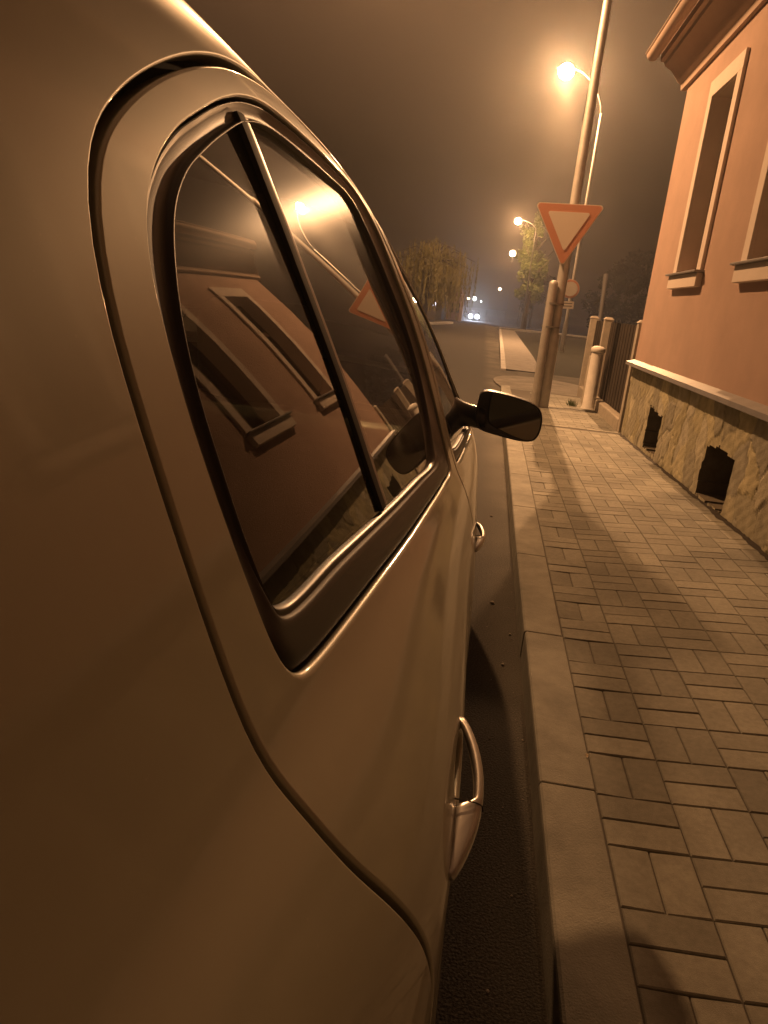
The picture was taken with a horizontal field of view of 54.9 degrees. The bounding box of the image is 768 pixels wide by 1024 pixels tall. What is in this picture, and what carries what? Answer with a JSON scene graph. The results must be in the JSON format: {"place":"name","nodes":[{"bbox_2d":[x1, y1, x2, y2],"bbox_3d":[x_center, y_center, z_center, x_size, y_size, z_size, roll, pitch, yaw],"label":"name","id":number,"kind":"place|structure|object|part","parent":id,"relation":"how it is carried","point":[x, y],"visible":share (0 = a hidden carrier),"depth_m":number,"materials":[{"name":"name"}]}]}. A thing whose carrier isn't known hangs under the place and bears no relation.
{"place":"outdoors","nodes":[
{"label":"outdoors","id":0,"kind":"place"},
{"bbox_2d":[184,0,686,324],"label":"sky","id":1,"kind":"structure","parent":0,"point":[452,121],"materials":[{"name":"brown"}]},
{"bbox_2d":[428,319,443,321],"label":"verge","id":2,"kind":"structure","parent":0,"point":[432,320],"depth_m":50.74,"materials":[{"name":"green plant"}]},
{"bbox_2d":[396,238,478,320],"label":"willow tree","id":3,"kind":"object","parent":2,"relation":"on","point":[435,271],"visible":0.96,"depth_m":42.99,"materials":[{"name":"green plant"}]},
{"bbox_2d":[430,313,547,1023],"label":"road","id":4,"kind":"structure","parent":0,"point":[489,919],"depth_m":2.18,"materials":[{"name":"grey asphalt"}]},
{"bbox_2d":[0,0,541,1023],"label":"parked car","id":5,"kind":"object","parent":4,"relation":"on","point":[240,542],"visible":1,"depth_m":0.53,"materials":[{"name":"silver metal"}]},
{"bbox_3d":[-0.007,0.046,1.224,0.396,1.232,1.385,8,16,6],"label":"rear door","id":6,"kind":"part","parent":5,"relation":"part of","materials":[{"name":"silver metal"}]},
{"bbox_3d":[0.148,-0.189,2.202,0.361,1.154,1.076,8,16,6],"label":"front door","id":7,"kind":"part","parent":5,"relation":"part of","materials":[{"name":"silver metal"}]},
{"bbox_2d":[430,322,452,324],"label":"kerb","id":8,"kind":"structure","parent":4,"relation":"on","point":[435,323],"depth_m":46.04,"materials":[{"name":"white"}]},
{"bbox_2d":[467,311,479,320],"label":"oncoming car","id":9,"kind":"object","parent":4,"relation":"on","point":[475,315],"visible":0.97,"depth_m":105.86,"materials":[{"name":"white paint"}]},
{"bbox_2d":[499,329,505,369],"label":"kerb","id":10,"kind":"structure","parent":4,"relation":"on","point":[502,360],"depth_m":21.32,"materials":[{"name":"grey concrete"}]},
{"bbox_2d":[484,437,525,992],"bbox_3d":[0.768,0.050,4.980,0.211,0.005,7.243,8,16,6],"label":"gutter grit","id":11,"kind":"object","parent":4,"relation":"on","point":[487,990],"visible":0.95,"depth_m":2.19,"materials":[{"name":"beige"}]},
{"bbox_2d":[500,385,642,1023],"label":"kerb","id":12,"kind":"structure","parent":4,"relation":"on","point":[588,976],"depth_m":1.91,"materials":[{"name":"concrete"}]},
{"bbox_2d":[437,321,581,337],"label":"cross street","id":13,"kind":"structure","parent":0,"point":[475,325],"depth_m":56.89,"materials":[{"name":"grey asphalt"}]},
{"bbox_2d":[514,218,535,328],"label":"street lamp","id":14,"kind":"object","parent":13,"relation":"on","point":[517,221],"visible":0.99,"depth_m":56.07,"materials":[{"name":"grey metal"}]},
{"bbox_2d":[441,305,588,377],"bbox_3d":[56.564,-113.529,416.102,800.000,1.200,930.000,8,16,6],"label":"ground","id":15,"kind":"structure","parent":0,"point":[569,361],"depth_m":48.69,"materials":[{"name":"grey asphalt"}]},
{"bbox_2d":[408,268,442,319],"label":"house","id":16,"kind":"structure","parent":15,"relation":"on","point":[435,314],"depth_m":67.73,"materials":[{"name":"tile"}]},
{"bbox_2d":[445,289,464,320],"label":"house","id":17,"kind":"structure","parent":15,"relation":"on","point":[453,317],"depth_m":82.80,"materials":[{"name":"tile"}]},
{"bbox_2d":[458,294,463,321],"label":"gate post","id":18,"kind":"object","parent":15,"relation":"on","point":[460,312],"visible":0.75,"depth_m":74.81,"materials":[{"name":"concrete"}]},
{"bbox_2d":[509,250,523,326],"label":"street lamp","id":19,"kind":"object","parent":15,"relation":"on","point":[512,253],"visible":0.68,"depth_m":88.61,"materials":[{"name":"grey metal"}]},
{"bbox_2d":[514,211,551,329],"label":"lime tree","id":20,"kind":"object","parent":15,"relation":"on","point":[539,270],"visible":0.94,"depth_m":58.60,"materials":[{"name":"green plant"}]},
{"bbox_2d":[519,269,554,328],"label":"lime tree","id":21,"kind":"object","parent":15,"relation":"on","point":[542,299],"visible":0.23,"depth_m":82.83,"materials":[{"name":"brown plant"}]},
{"bbox_2d":[499,327,586,338],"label":"crossing kerb","id":22,"kind":"structure","parent":15,"relation":"on","point":[532,331],"depth_m":54.07,"materials":[{"name":"grey concrete"}]},
{"bbox_2d":[538,0,611,407],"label":"street lamp","id":23,"kind":"object","parent":15,"relation":"on","point":[563,271],"visible":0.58,"depth_m":9.34,"materials":[{"name":"metal"}]},
{"bbox_2d":[531,280,563,405],"bbox_3d":[2.197,-2.223,9.943,0.250,1.702,0.250,8,16,6],"label":"concrete pole stub","id":24,"kind":"object","parent":23,"relation":"attached to","point":[550,303],"visible":0.92,"depth_m":9.84,"materials":[{"name":"concrete"}]},
{"bbox_2d":[537,202,602,263],"bbox_3d":[2.324,-3.560,9.474,0.820,0.742,0.083,8,16,6],"label":"give way sign","id":25,"kind":"object","parent":23,"relation":"attached to","point":[567,226],"visible":1,"depth_m":9.41,"materials":[{"name":"red metal"}]},
{"bbox_2d":[557,63,601,351],"bbox_3d":[6.558,-11.056,27.437,1.879,9.855,0.476,8,16,6],"label":"street lamp","id":26,"kind":"object","parent":15,"relation":"on","point":[566,71],"visible":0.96,"depth_m":26.88,"materials":[{"name":"metal"}]},
{"bbox_2d":[563,301,573,308],"bbox_3d":[6.952,-7.870,28.120,0.518,0.306,0.024,8,16,6],"label":"supplementary plate","id":27,"kind":"object","parent":26,"relation":"attached to","point":[568,305],"visible":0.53,"depth_m":28.10,"materials":[{"name":"beige metal"}]},
{"bbox_2d":[565,279,579,297],"bbox_3d":[7.043,-8.431,27.957,0.690,0.690,0.037,8,16,6],"label":"no entry vehicles sign","id":28,"kind":"object","parent":26,"relation":"attached to","point":[572,288],"visible":0.71,"depth_m":27.93,"materials":[{"name":"brown"}]},
{"bbox_2d":[580,248,655,327],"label":"dark tree","id":29,"kind":"object","parent":15,"relation":"on","point":[630,278],"visible":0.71,"depth_m":71.45,"materials":[{"name":"green plant"}]},
{"bbox_2d":[621,0,767,553],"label":"house","id":30,"kind":"structure","parent":15,"relation":"on","point":[695,420],"depth_m":5.82,"materials":[{"name":"painted plaster"},{"name":"stone"},{"name":"glass"}]},
{"bbox_2d":[665,47,750,288],"bbox_3d":[2.854,-2.801,6.291,0.364,1.750,1.020,8,16,6],"label":"window","id":31,"kind":"structure","parent":30,"relation":"in","point":[725,90],"depth_m":6.49,"materials":[{"name":"paint"}]},
{"bbox_2d":[730,142,767,282],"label":"window","id":32,"kind":"structure","parent":30,"relation":"in","point":[753,265],"depth_m":4.92,"materials":[{"name":"paint"}]},
{"bbox_2d":[501,329,535,371],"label":"sidewalk","id":33,"kind":"structure","parent":0,"point":[519,356],"depth_m":21.87,"materials":[{"name":"grey concrete"}]},
{"bbox_2d":[516,371,579,384],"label":"side street","id":34,"kind":"structure","parent":0,"point":[572,380],"depth_m":16.33,"materials":[{"name":"grey asphalt"}]},
{"bbox_2d":[494,376,577,396],"bbox_3d":[3.062,-2.314,13.783,2.026,0.030,4.242,8,16,6],"label":"grit patch","id":35,"kind":"object","parent":34,"relation":"on","point":[526,384],"visible":0.39,"depth_m":14.09,"materials":[{"name":"grey asphalt"}]},
{"bbox_2d":[598,274,608,320],"bbox_3d":[4.075,-3.431,14.193,0.117,2.182,0.100,8,16,6],"label":"marker post","id":36,"kind":"object","parent":35,"relation":"on","point":[604,285],"visible":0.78,"depth_m":13.97,"materials":[{"name":"metal"}]},
{"bbox_2d":[531,393,618,433],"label":"sidewalk","id":37,"kind":"structure","parent":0,"point":[561,411],"depth_m":9.54,"materials":[{"name":"grey concrete"}]},
{"bbox_2d":[566,399,578,406],"bbox_3d":[2.714,-1.590,10.697,0.191,0.119,0.281,8,16,6],"label":"grass tuft","id":38,"kind":"object","parent":37,"relation":"on","point":[572,403],"visible":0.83,"depth_m":10.68,"materials":[{"name":"green plant"}]},
{"bbox_2d":[581,356,590,402],"bbox_3d":[3.079,-1.960,11.021,0.180,0.740,0.180,8,16,6],"label":"stub post","id":39,"kind":"object","parent":37,"relation":"on","point":[585,379],"visible":0.16,"depth_m":11.00,"materials":[{"name":"concrete"}]},
{"bbox_2d":[581,346,605,409],"bbox_3d":[2.950,-1.885,10.431,0.198,0.898,0.198,8,16,6],"label":"bollard","id":40,"kind":"object","parent":37,"relation":"on","point":[593,377],"visible":0.94,"depth_m":10.36,"materials":[{"name":"white paint"}]},
{"bbox_2d":[511,389,767,1023],"bbox_3d":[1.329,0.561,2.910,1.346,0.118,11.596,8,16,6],"label":"sidewalk","id":41,"kind":"structure","parent":0,"point":[679,942],"depth_m":2.51,"materials":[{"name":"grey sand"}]},
{"bbox_2d":[577,316,642,432],"bbox_3d":[3.107,-2.025,10.329,0.149,1.335,4.038,8,16,6],"label":"fence","id":42,"kind":"object","parent":41,"relation":"on","point":[618,342],"visible":0.62,"depth_m":9.83,"materials":[{"name":"concrete"}]},
{"bbox_2d":[618,433,767,559],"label":"soil seam","id":43,"kind":"object","parent":41,"relation":"on","point":[717,515],"visible":0.73,"depth_m":5.04,"materials":[{"name":"brown soil"}]}
]}

